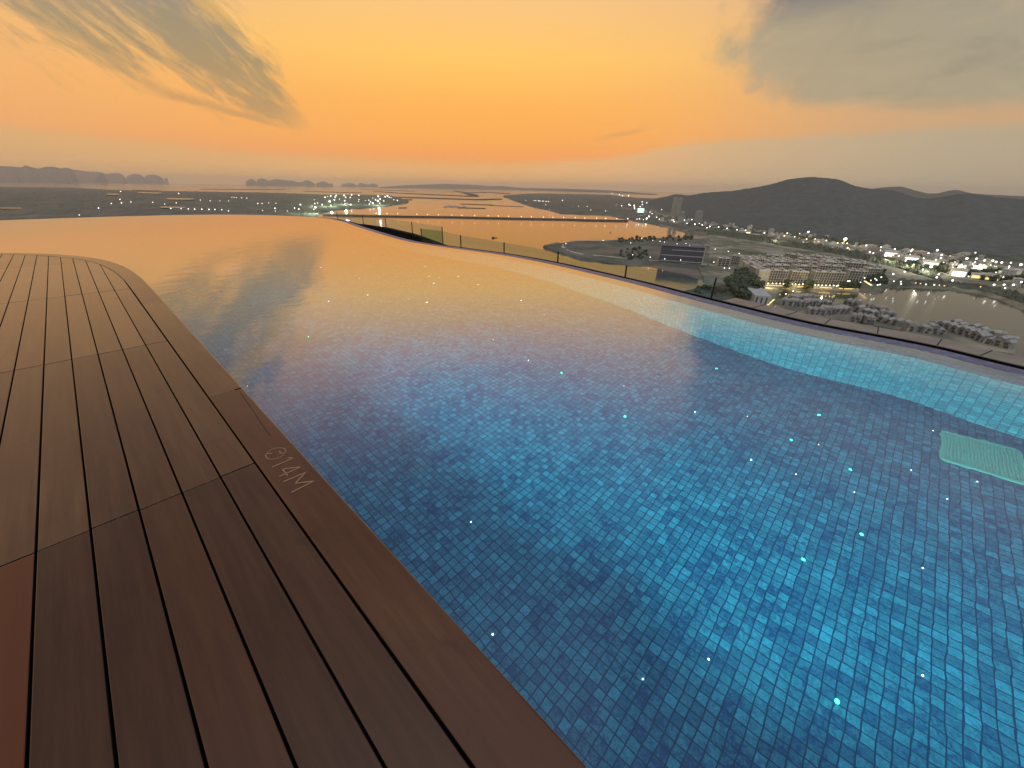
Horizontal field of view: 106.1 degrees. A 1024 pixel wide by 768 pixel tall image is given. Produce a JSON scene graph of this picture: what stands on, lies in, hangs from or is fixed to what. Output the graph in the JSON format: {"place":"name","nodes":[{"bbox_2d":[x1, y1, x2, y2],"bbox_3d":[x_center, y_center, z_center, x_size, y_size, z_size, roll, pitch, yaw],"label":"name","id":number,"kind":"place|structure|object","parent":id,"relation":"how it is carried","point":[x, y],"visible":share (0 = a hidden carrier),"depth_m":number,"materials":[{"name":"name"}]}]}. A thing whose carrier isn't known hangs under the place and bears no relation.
{"place":"outdoors","nodes":[
{"label":"outdoors","id":0,"kind":"place"},
{"bbox_2d":[0,165,78,182],"bbox_3d":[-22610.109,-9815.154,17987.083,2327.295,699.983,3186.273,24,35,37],"label":"island","id":1,"kind":"structure","parent":0,"point":[25,173],"depth_m":17810.48,"materials":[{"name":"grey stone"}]},
{"bbox_2d":[74,170,109,182],"bbox_3d":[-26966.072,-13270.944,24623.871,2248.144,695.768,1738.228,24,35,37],"label":"island","id":2,"kind":"structure","parent":0,"point":[86,176],"depth_m":24118.88,"materials":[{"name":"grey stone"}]},
{"bbox_2d":[93,173,106,183],"bbox_3d":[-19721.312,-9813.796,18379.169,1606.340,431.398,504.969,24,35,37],"label":"island","id":3,"kind":"structure","parent":0,"point":[100,178],"depth_m":18116.03,"materials":[{"name":"stone"}]},
{"bbox_2d":[107,173,126,182],"bbox_3d":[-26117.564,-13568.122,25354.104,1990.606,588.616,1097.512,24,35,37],"label":"island","id":4,"kind":"structure","parent":0,"point":[116,178],"depth_m":24970.77,"materials":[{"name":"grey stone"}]},
{"bbox_2d":[126,174,145,182],"bbox_3d":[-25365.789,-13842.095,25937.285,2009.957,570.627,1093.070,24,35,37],"label":"island","id":5,"kind":"structure","parent":0,"point":[135,178],"depth_m":25548.15,"materials":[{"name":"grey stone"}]},
{"bbox_2d":[145,174,164,183],"bbox_3d":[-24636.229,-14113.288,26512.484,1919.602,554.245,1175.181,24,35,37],"label":"island","id":6,"kind":"structure","parent":0,"point":[155,179],"depth_m":26086.77,"materials":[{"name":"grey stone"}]},
{"bbox_2d":[0,187,408,219],"bbox_3d":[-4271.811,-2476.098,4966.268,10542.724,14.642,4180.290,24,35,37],"label":"shore","id":7,"kind":"structure","parent":0,"point":[36,202],"depth_m":2409.02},
{"bbox_2d":[246,179,256,184],"bbox_3d":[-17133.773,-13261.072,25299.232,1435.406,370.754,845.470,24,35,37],"label":"island","id":8,"kind":"structure","parent":0,"point":[250,182],"depth_m":24957.39,"materials":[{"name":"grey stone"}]},
{"bbox_2d":[238,189,285,189],"bbox_3d":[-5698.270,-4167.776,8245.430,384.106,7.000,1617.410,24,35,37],"label":"sand bar","id":9,"kind":"object","parent":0,"point":[261,189],"visible":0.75,"depth_m":8344.96,"materials":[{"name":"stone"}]},
{"bbox_2d":[257,178,315,185],"bbox_3d":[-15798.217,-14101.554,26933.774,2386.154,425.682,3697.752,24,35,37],"label":"island","id":10,"kind":"structure","parent":0,"point":[274,182],"depth_m":26463.92,"materials":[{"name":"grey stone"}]},
{"bbox_2d":[0,253,586,767],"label":"pool deck","id":11,"kind":"structure","parent":0,"point":[202,565],"depth_m":1.59,"materials":[{"name":"brown wood"}]},
{"bbox_2d":[316,181,333,186],"bbox_3d":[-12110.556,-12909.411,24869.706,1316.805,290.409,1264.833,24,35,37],"label":"island","id":12,"kind":"structure","parent":0,"point":[322,184],"depth_m":24536.93,"materials":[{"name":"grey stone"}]},
{"bbox_2d":[303,191,358,192],"bbox_3d":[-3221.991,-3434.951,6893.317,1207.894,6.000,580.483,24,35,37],"label":"sand bar","id":13,"kind":"object","parent":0,"point":[339,192],"visible":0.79,"depth_m":6748.44,"materials":[{"name":"sand"}]},
{"bbox_2d":[341,183,357,186],"bbox_3d":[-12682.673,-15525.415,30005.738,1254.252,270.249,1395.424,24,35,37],"label":"island","id":14,"kind":"structure","parent":0,"point":[349,185],"depth_m":29662.67,"materials":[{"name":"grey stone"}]},
{"bbox_2d":[358,183,377,186],"bbox_3d":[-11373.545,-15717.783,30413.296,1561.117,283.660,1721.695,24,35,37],"label":"island","id":15,"kind":"structure","parent":0,"point":[367,185],"depth_m":30116.89,"materials":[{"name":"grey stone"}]},
{"bbox_2d":[336,212,445,244],"bbox_3d":[-7.407,-7.340,23.058,0.705,4.800,12.934,-22,35,-38],"label":"glass balustrade","id":16,"kind":"object","parent":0,"point":[412,235],"visible":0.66,"depth_m":20.46,"materials":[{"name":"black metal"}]},
{"bbox_2d":[409,193,478,196],"bbox_3d":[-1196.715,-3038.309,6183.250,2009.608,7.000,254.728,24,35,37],"label":"sand bar","id":17,"kind":"object","parent":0,"point":[447,195],"visible":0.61,"depth_m":5851.82,"materials":[{"name":"sand"}]},
{"bbox_2d":[418,197,495,199],"bbox_3d":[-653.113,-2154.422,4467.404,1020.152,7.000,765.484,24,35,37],"label":"sand bar","id":18,"kind":"object","parent":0,"point":[458,198],"visible":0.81,"depth_m":4251.11,"materials":[{"name":"sand"}]},
{"bbox_2d":[455,191,510,193],"bbox_3d":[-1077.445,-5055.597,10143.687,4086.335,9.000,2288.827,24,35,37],"label":"sand bar","id":19,"kind":"object","parent":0,"point":[483,192],"visible":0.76,"depth_m":9356.35,"materials":[{"name":"sand"}]},
{"bbox_2d":[0,214,1023,767],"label":"pool water","id":20,"kind":"structure","parent":0,"point":[608,522],"depth_m":2.25,"materials":[{"name":"liquid"}]},
{"bbox_2d":[0,182,1023,356],"bbox_3d":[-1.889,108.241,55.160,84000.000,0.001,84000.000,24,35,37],"label":"sea water","id":21,"kind":"structure","parent":0,"point":[528,237],"depth_m":1232.00,"materials":[{"name":"liquid"}]},
{"bbox_2d":[322,214,628,220],"bbox_3d":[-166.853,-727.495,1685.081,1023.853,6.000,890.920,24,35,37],"label":"causeway","id":22,"kind":"structure","parent":21,"relation":"in","point":[473,217],"depth_m":1679.89,"materials":[{"name":"concrete"}]},
{"bbox_2d":[0,0,1023,195],"label":"sky","id":23,"kind":"structure","parent":0,"point":[700,96],"materials":[{"name":"orange"}]},
{"bbox_2d":[380,184,657,194],"bbox_3d":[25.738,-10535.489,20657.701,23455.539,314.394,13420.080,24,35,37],"label":"hills","id":24,"kind":"structure","parent":0,"point":[449,186],"depth_m":24641.46,"materials":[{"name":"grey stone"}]},
{"bbox_2d":[420,228,716,297],"bbox_3d":[0.235,-3.939,14.020,0.420,2.296,14.341,-20,34,-35],"label":"glass balustrade","id":25,"kind":"object","parent":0,"point":[558,258],"visible":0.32,"depth_m":12.31,"materials":[{"name":"glass"}]},
{"bbox_2d":[562,240,609,245],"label":"road","id":26,"kind":"structure","parent":0,"point":[586,240],"depth_m":987.86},
{"bbox_2d":[503,193,707,236],"bbox_3d":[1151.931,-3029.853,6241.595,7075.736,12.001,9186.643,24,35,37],"label":"shore","id":27,"kind":"structure","parent":0,"point":[594,205],"depth_m":2882.79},
{"bbox_2d":[637,208,644,213],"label":"billboard","id":28,"kind":"object","parent":27,"relation":"on","point":[640,210],"visible":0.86,"depth_m":2078.33},
{"bbox_2d":[543,237,709,268],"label":"peninsula","id":29,"kind":"object","parent":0,"point":[588,250],"visible":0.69,"depth_m":833.97},
{"bbox_2d":[659,244,705,263],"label":"office slab","id":30,"kind":"structure","parent":29,"relation":"on","point":[672,253],"depth_m":699.19,"materials":[{"name":"grey"}]},
{"bbox_2d":[561,246,715,265],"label":"road","id":31,"kind":"structure","parent":0,"point":[618,257],"depth_m":757.90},
{"bbox_2d":[651,266,702,280],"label":"mud flat","id":32,"kind":"structure","parent":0,"point":[694,273],"depth_m":649.51,"materials":[{"name":"soil"}]},
{"bbox_2d":[685,288,739,303],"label":"shore bank","id":33,"kind":"structure","parent":0,"point":[728,294],"depth_m":495.89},
{"bbox_2d":[735,287,746,297],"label":"tree","id":34,"kind":"object","parent":33,"relation":"on","point":[739,292],"visible":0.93,"depth_m":474.91,"materials":[{"name":"green plant"}]},
{"bbox_2d":[765,283,859,291],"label":"road","id":35,"kind":"structure","parent":0,"point":[831,287],"depth_m":543.61,"materials":[{"name":"asphalt"}]},
{"bbox_2d":[650,177,1023,256],"bbox_3d":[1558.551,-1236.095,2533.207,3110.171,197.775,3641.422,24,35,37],"label":"mountain","id":36,"kind":"structure","parent":0,"point":[841,209],"depth_m":1397.12,"materials":[{"name":"rock"},{"name":"soil"},{"name":"vegetation"}]},
{"bbox_2d":[773,300,904,329],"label":"islet","id":37,"kind":"object","parent":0,"point":[834,316],"visible":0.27,"depth_m":426.06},
{"bbox_2d":[780,297,794,306],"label":"row of houses","id":38,"kind":"object","parent":37,"relation":"on","point":[786,301],"visible":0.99,"depth_m":455.20,"materials":[{"name":"grey"}]},
{"bbox_2d":[790,293,818,299],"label":"row of houses","id":39,"kind":"object","parent":37,"relation":"on","point":[805,295],"visible":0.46,"depth_m":473.71,"materials":[{"name":"grey"}]},
{"bbox_2d":[793,297,832,306],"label":"row of houses","id":40,"kind":"object","parent":37,"relation":"on","point":[812,302],"visible":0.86,"depth_m":453.12,"materials":[{"name":"grey"}]},
{"bbox_2d":[805,306,827,315],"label":"row of houses","id":41,"kind":"object","parent":37,"relation":"on","point":[817,311],"visible":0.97,"depth_m":423.63,"materials":[{"name":"grey"}]},
{"bbox_2d":[821,304,851,314],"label":"row of houses","id":42,"kind":"object","parent":37,"relation":"on","point":[843,309],"visible":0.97,"depth_m":426.35,"materials":[{"name":"grey"}]},
{"bbox_2d":[843,298,863,306],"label":"row of houses","id":43,"kind":"object","parent":37,"relation":"on","point":[851,302],"visible":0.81,"depth_m":455.01,"materials":[{"name":"grey"}]},
{"bbox_2d":[849,312,862,323],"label":"row of houses","id":44,"kind":"object","parent":37,"relation":"on","point":[855,318],"visible":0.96,"depth_m":400.08,"materials":[{"name":"grey"}]},
{"bbox_2d":[852,305,876,314],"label":"row of houses","id":45,"kind":"object","parent":37,"relation":"on","point":[863,309],"visible":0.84,"depth_m":431.12,"materials":[{"name":"grey"}]},
{"bbox_2d":[860,313,876,325],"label":"row of houses","id":46,"kind":"object","parent":37,"relation":"on","point":[869,319],"visible":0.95,"depth_m":394.28,"materials":[{"name":"grey"}]},
{"bbox_2d":[866,302,895,311],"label":"row of houses","id":47,"kind":"object","parent":37,"relation":"on","point":[872,306],"visible":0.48,"depth_m":435.84,"materials":[{"name":"grey"}]},
{"bbox_2d":[872,309,896,317],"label":"row of houses","id":48,"kind":"object","parent":37,"relation":"on","point":[890,313],"visible":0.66,"depth_m":416.80,"materials":[{"name":"grey"}]},
{"bbox_2d":[875,314,904,326],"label":"row of houses","id":49,"kind":"object","parent":37,"relation":"on","point":[891,321],"visible":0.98,"depth_m":396.79,"materials":[{"name":"grey"}]},
{"bbox_2d":[658,212,1023,310],"bbox_3d":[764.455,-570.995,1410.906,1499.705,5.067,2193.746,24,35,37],"label":"town ground","id":50,"kind":"structure","parent":0,"point":[720,246],"depth_m":681.37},
{"bbox_2d":[670,197,682,217],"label":"tower block","id":51,"kind":"structure","parent":50,"relation":"on","point":[678,206],"depth_m":1874.80,"materials":[{"name":"grey"}]},
{"bbox_2d":[694,211,702,222],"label":"tower block","id":52,"kind":"structure","parent":50,"relation":"on","point":[698,216],"depth_m":1557.73,"materials":[{"name":"grey"}]},
{"bbox_2d":[715,256,730,266],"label":"apartment block","id":53,"kind":"structure","parent":50,"relation":"on","point":[723,261],"depth_m":677.33,"materials":[{"name":"grey"}]},
{"bbox_2d":[723,276,734,285],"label":"tree","id":54,"kind":"object","parent":50,"relation":"on","point":[726,279],"visible":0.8,"depth_m":533.61,"materials":[{"name":"green plant"}]},
{"bbox_2d":[730,254,744,263],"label":"apartment block","id":55,"kind":"structure","parent":50,"relation":"on","point":[735,259],"depth_m":703.27,"materials":[{"name":"grey"}]},
{"bbox_2d":[741,290,751,299],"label":"tree","id":56,"kind":"object","parent":50,"relation":"on","point":[746,295],"visible":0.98,"depth_m":470.51,"materials":[{"name":"green plant"}]},
{"bbox_2d":[738,256,765,266],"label":"apartment block","id":57,"kind":"structure","parent":50,"relation":"on","point":[754,258],"depth_m":668.60,"materials":[{"name":"grey"}]},
{"bbox_2d":[744,262,767,267],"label":"apartment block","id":58,"kind":"structure","parent":50,"relation":"on","point":[761,264],"depth_m":601.86,"materials":[{"name":"grey"}]},
{"bbox_2d":[742,261,770,282],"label":"apartment block","id":59,"kind":"structure","parent":50,"relation":"on","point":[764,274],"depth_m":563.65,"materials":[{"name":"grey"}]},
{"bbox_2d":[747,287,771,304],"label":"waterside hall","id":60,"kind":"structure","parent":50,"relation":"on","point":[761,295],"depth_m":457.95,"materials":[{"name":"grey"}]},
{"bbox_2d":[753,280,765,288],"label":"tree","id":61,"kind":"object","parent":50,"relation":"on","point":[760,284],"visible":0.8,"depth_m":508.30,"materials":[{"name":"green plant"}]},
{"bbox_2d":[755,267,789,282],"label":"apartment block","id":62,"kind":"structure","parent":50,"relation":"on","point":[778,275],"depth_m":557.65,"materials":[{"name":"grey"}]},
{"bbox_2d":[766,253,782,258],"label":"apartment block","id":63,"kind":"structure","parent":50,"relation":"on","point":[775,255],"depth_m":737.83,"materials":[{"name":"grey"}]},
{"bbox_2d":[765,262,790,269],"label":"apartment block","id":64,"kind":"structure","parent":50,"relation":"on","point":[778,265],"depth_m":595.73,"materials":[{"name":"grey"}]},
{"bbox_2d":[763,259,792,268],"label":"apartment block","id":65,"kind":"structure","parent":50,"relation":"on","point":[788,262],"depth_m":633.91,"materials":[{"name":"grey"}]},
{"bbox_2d":[767,256,792,259],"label":"apartment block","id":66,"kind":"structure","parent":50,"relation":"on","point":[779,257],"depth_m":672.19,"materials":[{"name":"grey"}]},
{"bbox_2d":[784,252,809,259],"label":"apartment block","id":67,"kind":"structure","parent":50,"relation":"on","point":[792,255],"depth_m":741.22,"materials":[{"name":"grey"}]},
{"bbox_2d":[787,268,808,283],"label":"apartment block","id":68,"kind":"structure","parent":50,"relation":"on","point":[799,276],"depth_m":557.56,"materials":[{"name":"grey"}]},
{"bbox_2d":[790,259,817,268],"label":"apartment block","id":69,"kind":"structure","parent":50,"relation":"on","point":[795,261],"depth_m":640.25,"materials":[{"name":"grey"}]},
{"bbox_2d":[791,263,817,276],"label":"apartment block","id":70,"kind":"structure","parent":50,"relation":"on","point":[808,267],"depth_m":598.69,"materials":[{"name":"grey"}]},
{"bbox_2d":[803,280,811,287],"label":"tree","id":71,"kind":"object","parent":50,"relation":"on","point":[806,282],"visible":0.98,"depth_m":536.06,"materials":[{"name":"green plant"}]},
{"bbox_2d":[797,256,818,261],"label":"apartment block","id":72,"kind":"structure","parent":50,"relation":"on","point":[807,258],"depth_m":678.97,"materials":[{"name":"grey"}]},
{"bbox_2d":[696,229,939,278],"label":"woodland","id":73,"kind":"object","parent":50,"relation":"on","point":[914,268],"visible":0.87,"depth_m":857.03,"materials":[{"name":"plant"}]},
{"bbox_2d":[809,254,837,259],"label":"apartment block","id":74,"kind":"structure","parent":50,"relation":"on","point":[818,256],"depth_m":723.68,"materials":[{"name":"grey"}]},
{"bbox_2d":[808,269,845,285],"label":"apartment block","id":75,"kind":"structure","parent":50,"relation":"on","point":[827,277],"depth_m":552.25,"materials":[{"name":"grey"}]},
{"bbox_2d":[816,259,844,265],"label":"apartment block","id":76,"kind":"structure","parent":50,"relation":"on","point":[830,261],"depth_m":637.01,"materials":[{"name":"grey"}]},
{"bbox_2d":[817,263,846,271],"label":"apartment block","id":77,"kind":"structure","parent":50,"relation":"on","point":[825,266],"depth_m":598.84,"materials":[{"name":"grey"}]},
{"bbox_2d":[835,257,865,261],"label":"apartment block","id":78,"kind":"structure","parent":50,"relation":"on","point":[842,259],"depth_m":697.20,"materials":[{"name":"grey"}]},
{"bbox_2d":[844,260,867,269],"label":"apartment block","id":79,"kind":"structure","parent":50,"relation":"on","point":[849,264],"depth_m":646.18,"materials":[{"name":"grey"}]},
{"bbox_2d":[844,268,868,281],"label":"apartment block","id":80,"kind":"structure","parent":50,"relation":"on","point":[855,274],"depth_m":581.05,"materials":[{"name":"grey"}]},
{"bbox_2d":[696,224,1023,262],"bbox_3d":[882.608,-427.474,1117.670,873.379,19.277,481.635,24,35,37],"label":"woodland","id":81,"kind":"object","parent":50,"relation":"on","point":[1010,258],"visible":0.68,"depth_m":956.43,"materials":[{"name":"plant"}]},
{"bbox_2d":[866,244,877,248],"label":"town house","id":82,"kind":"structure","parent":50,"relation":"on","point":[873,246],"depth_m":936.97,"materials":[{"name":"grey"}]},
{"bbox_2d":[863,266,883,277],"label":"apartment block","id":83,"kind":"structure","parent":50,"relation":"on","point":[872,270],"depth_m":599.91,"materials":[{"name":"grey"}]},
{"bbox_2d":[867,263,883,267],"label":"apartment block","id":84,"kind":"structure","parent":50,"relation":"on","point":[876,265],"depth_m":643.40,"materials":[{"name":"grey"}]},
{"bbox_2d":[876,247,885,253],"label":"town house","id":85,"kind":"structure","parent":50,"relation":"on","point":[880,250],"depth_m":854.59,"materials":[{"name":"grey"}]},
{"bbox_2d":[882,250,898,256],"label":"shop hall","id":86,"kind":"structure","parent":50,"relation":"on","point":[890,253],"depth_m":816.00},
{"bbox_2d":[903,255,920,261],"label":"shop hall","id":87,"kind":"structure","parent":50,"relation":"on","point":[912,257],"depth_m":756.83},
{"bbox_2d":[911,250,925,255],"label":"town house","id":88,"kind":"structure","parent":50,"relation":"on","point":[923,253],"depth_m":840.20,"materials":[{"name":"grey"}]},
{"bbox_2d":[921,259,940,267],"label":"shop hall","id":89,"kind":"structure","parent":50,"relation":"on","point":[932,262],"depth_m":697.60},
{"bbox_2d":[928,253,938,259],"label":"town house","id":90,"kind":"structure","parent":50,"relation":"on","point":[933,256],"depth_m":764.51,"materials":[{"name":"grey"}]},
{"bbox_2d":[938,266,945,272],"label":"tree","id":91,"kind":"object","parent":50,"relation":"on","point":[941,268],"visible":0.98,"depth_m":659.62,"materials":[{"name":"green plant"}]},
{"bbox_2d":[891,278,1023,302],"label":"woodland","id":92,"kind":"object","parent":50,"relation":"on","point":[1014,295],"visible":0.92,"depth_m":561.23,"materials":[{"name":"plant"}]},
{"bbox_2d":[949,267,968,276],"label":"shop hall","id":93,"kind":"structure","parent":50,"relation":"on","point":[959,272],"depth_m":628.63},
{"bbox_2d":[957,264,971,268],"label":"town house","id":94,"kind":"structure","parent":50,"relation":"on","point":[967,266],"depth_m":646.65,"materials":[{"name":"grey"}]},
{"bbox_2d":[962,261,975,265],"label":"town house","id":95,"kind":"structure","parent":50,"relation":"on","point":[970,263],"depth_m":696.05,"materials":[{"name":"grey"}]},
{"bbox_2d":[969,272,983,278],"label":"shop hall","id":96,"kind":"structure","parent":50,"relation":"on","point":[975,275],"depth_m":616.99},
{"bbox_2d":[1001,280,1011,285],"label":"town house","id":97,"kind":"structure","parent":50,"relation":"on","point":[1005,281],"depth_m":576.01,"materials":[{"name":"grey"}]},
{"bbox_2d":[1000,268,1017,275],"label":"town house","id":98,"kind":"structure","parent":50,"relation":"on","point":[1009,271],"depth_m":604.27,"materials":[{"name":"grey"}]},
{"bbox_2d":[1010,277,1023,286],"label":"town house","id":99,"kind":"structure","parent":50,"relation":"on","point":[1017,281],"depth_m":563.02,"materials":[{"name":"grey"}]},
{"bbox_2d":[723,298,1023,366],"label":"stone ledge","id":100,"kind":"object","parent":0,"point":[987,353],"visible":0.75,"depth_m":4.74,"materials":[{"name":"grey"}]},
{"bbox_2d":[874,186,1023,198],"bbox_3d":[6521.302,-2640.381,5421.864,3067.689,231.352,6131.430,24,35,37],"label":"mountain","id":101,"kind":"structure","parent":0,"point":[911,192],"depth_m":5244.04,"materials":[{"name":"stone"}]},
{"bbox_2d":[901,323,1014,353],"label":"islet","id":102,"kind":"object","parent":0,"point":[957,338],"visible":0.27,"depth_m":356.07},
{"bbox_2d":[901,320,947,335],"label":"row of houses","id":103,"kind":"object","parent":102,"relation":"on","point":[923,328],"visible":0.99,"depth_m":373.43,"materials":[{"name":"grey"}]},
{"bbox_2d":[930,320,958,331],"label":"row of houses","id":104,"kind":"object","parent":102,"relation":"on","point":[947,324],"visible":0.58,"depth_m":383.11,"materials":[{"name":"grey"}]},
{"bbox_2d":[950,319,989,329],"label":"row of houses","id":105,"kind":"object","parent":102,"relation":"on","point":[977,325],"visible":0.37,"depth_m":381.20,"materials":[{"name":"grey"}]},
{"bbox_2d":[949,325,992,341],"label":"row of houses","id":106,"kind":"object","parent":102,"relation":"on","point":[975,334],"visible":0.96,"depth_m":362.73,"materials":[{"name":"grey"}]},
{"bbox_2d":[982,335,1017,349],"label":"row of houses","id":107,"kind":"object","parent":102,"relation":"on","point":[1005,342],"visible":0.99,"depth_m":341.81,"materials":[{"name":"grey"}]},
{"bbox_2d":[988,329,1019,340],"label":"row of houses","id":108,"kind":"object","parent":102,"relation":"on","point":[997,333],"visible":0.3,"depth_m":353.54,"materials":[{"name":"grey"}]},
{"bbox_2d":[1014,268,1023,274],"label":"house","id":109,"kind":"structure","parent":0,"point":[1019,271],"depth_m":679.12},
{"label":"pool floor","id":110,"kind":"structure","parent":0,"visible":0},
{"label":"pool wall","id":111,"kind":"structure","parent":110,"relation":"on","visible":0},
{"bbox_2d":[16,214,1023,375],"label":"pool rim","id":112,"kind":"object","parent":111,"relation":"on","point":[918,347],"visible":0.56,"depth_m":5.14,"materials":[{"name":"tile"}]},
{"bbox_2d":[324,217,1023,369],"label":"overflow channel","id":113,"kind":"object","parent":112,"relation":"attached to","point":[927,345],"visible":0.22,"depth_m":5.36,"materials":[{"name":"black"}]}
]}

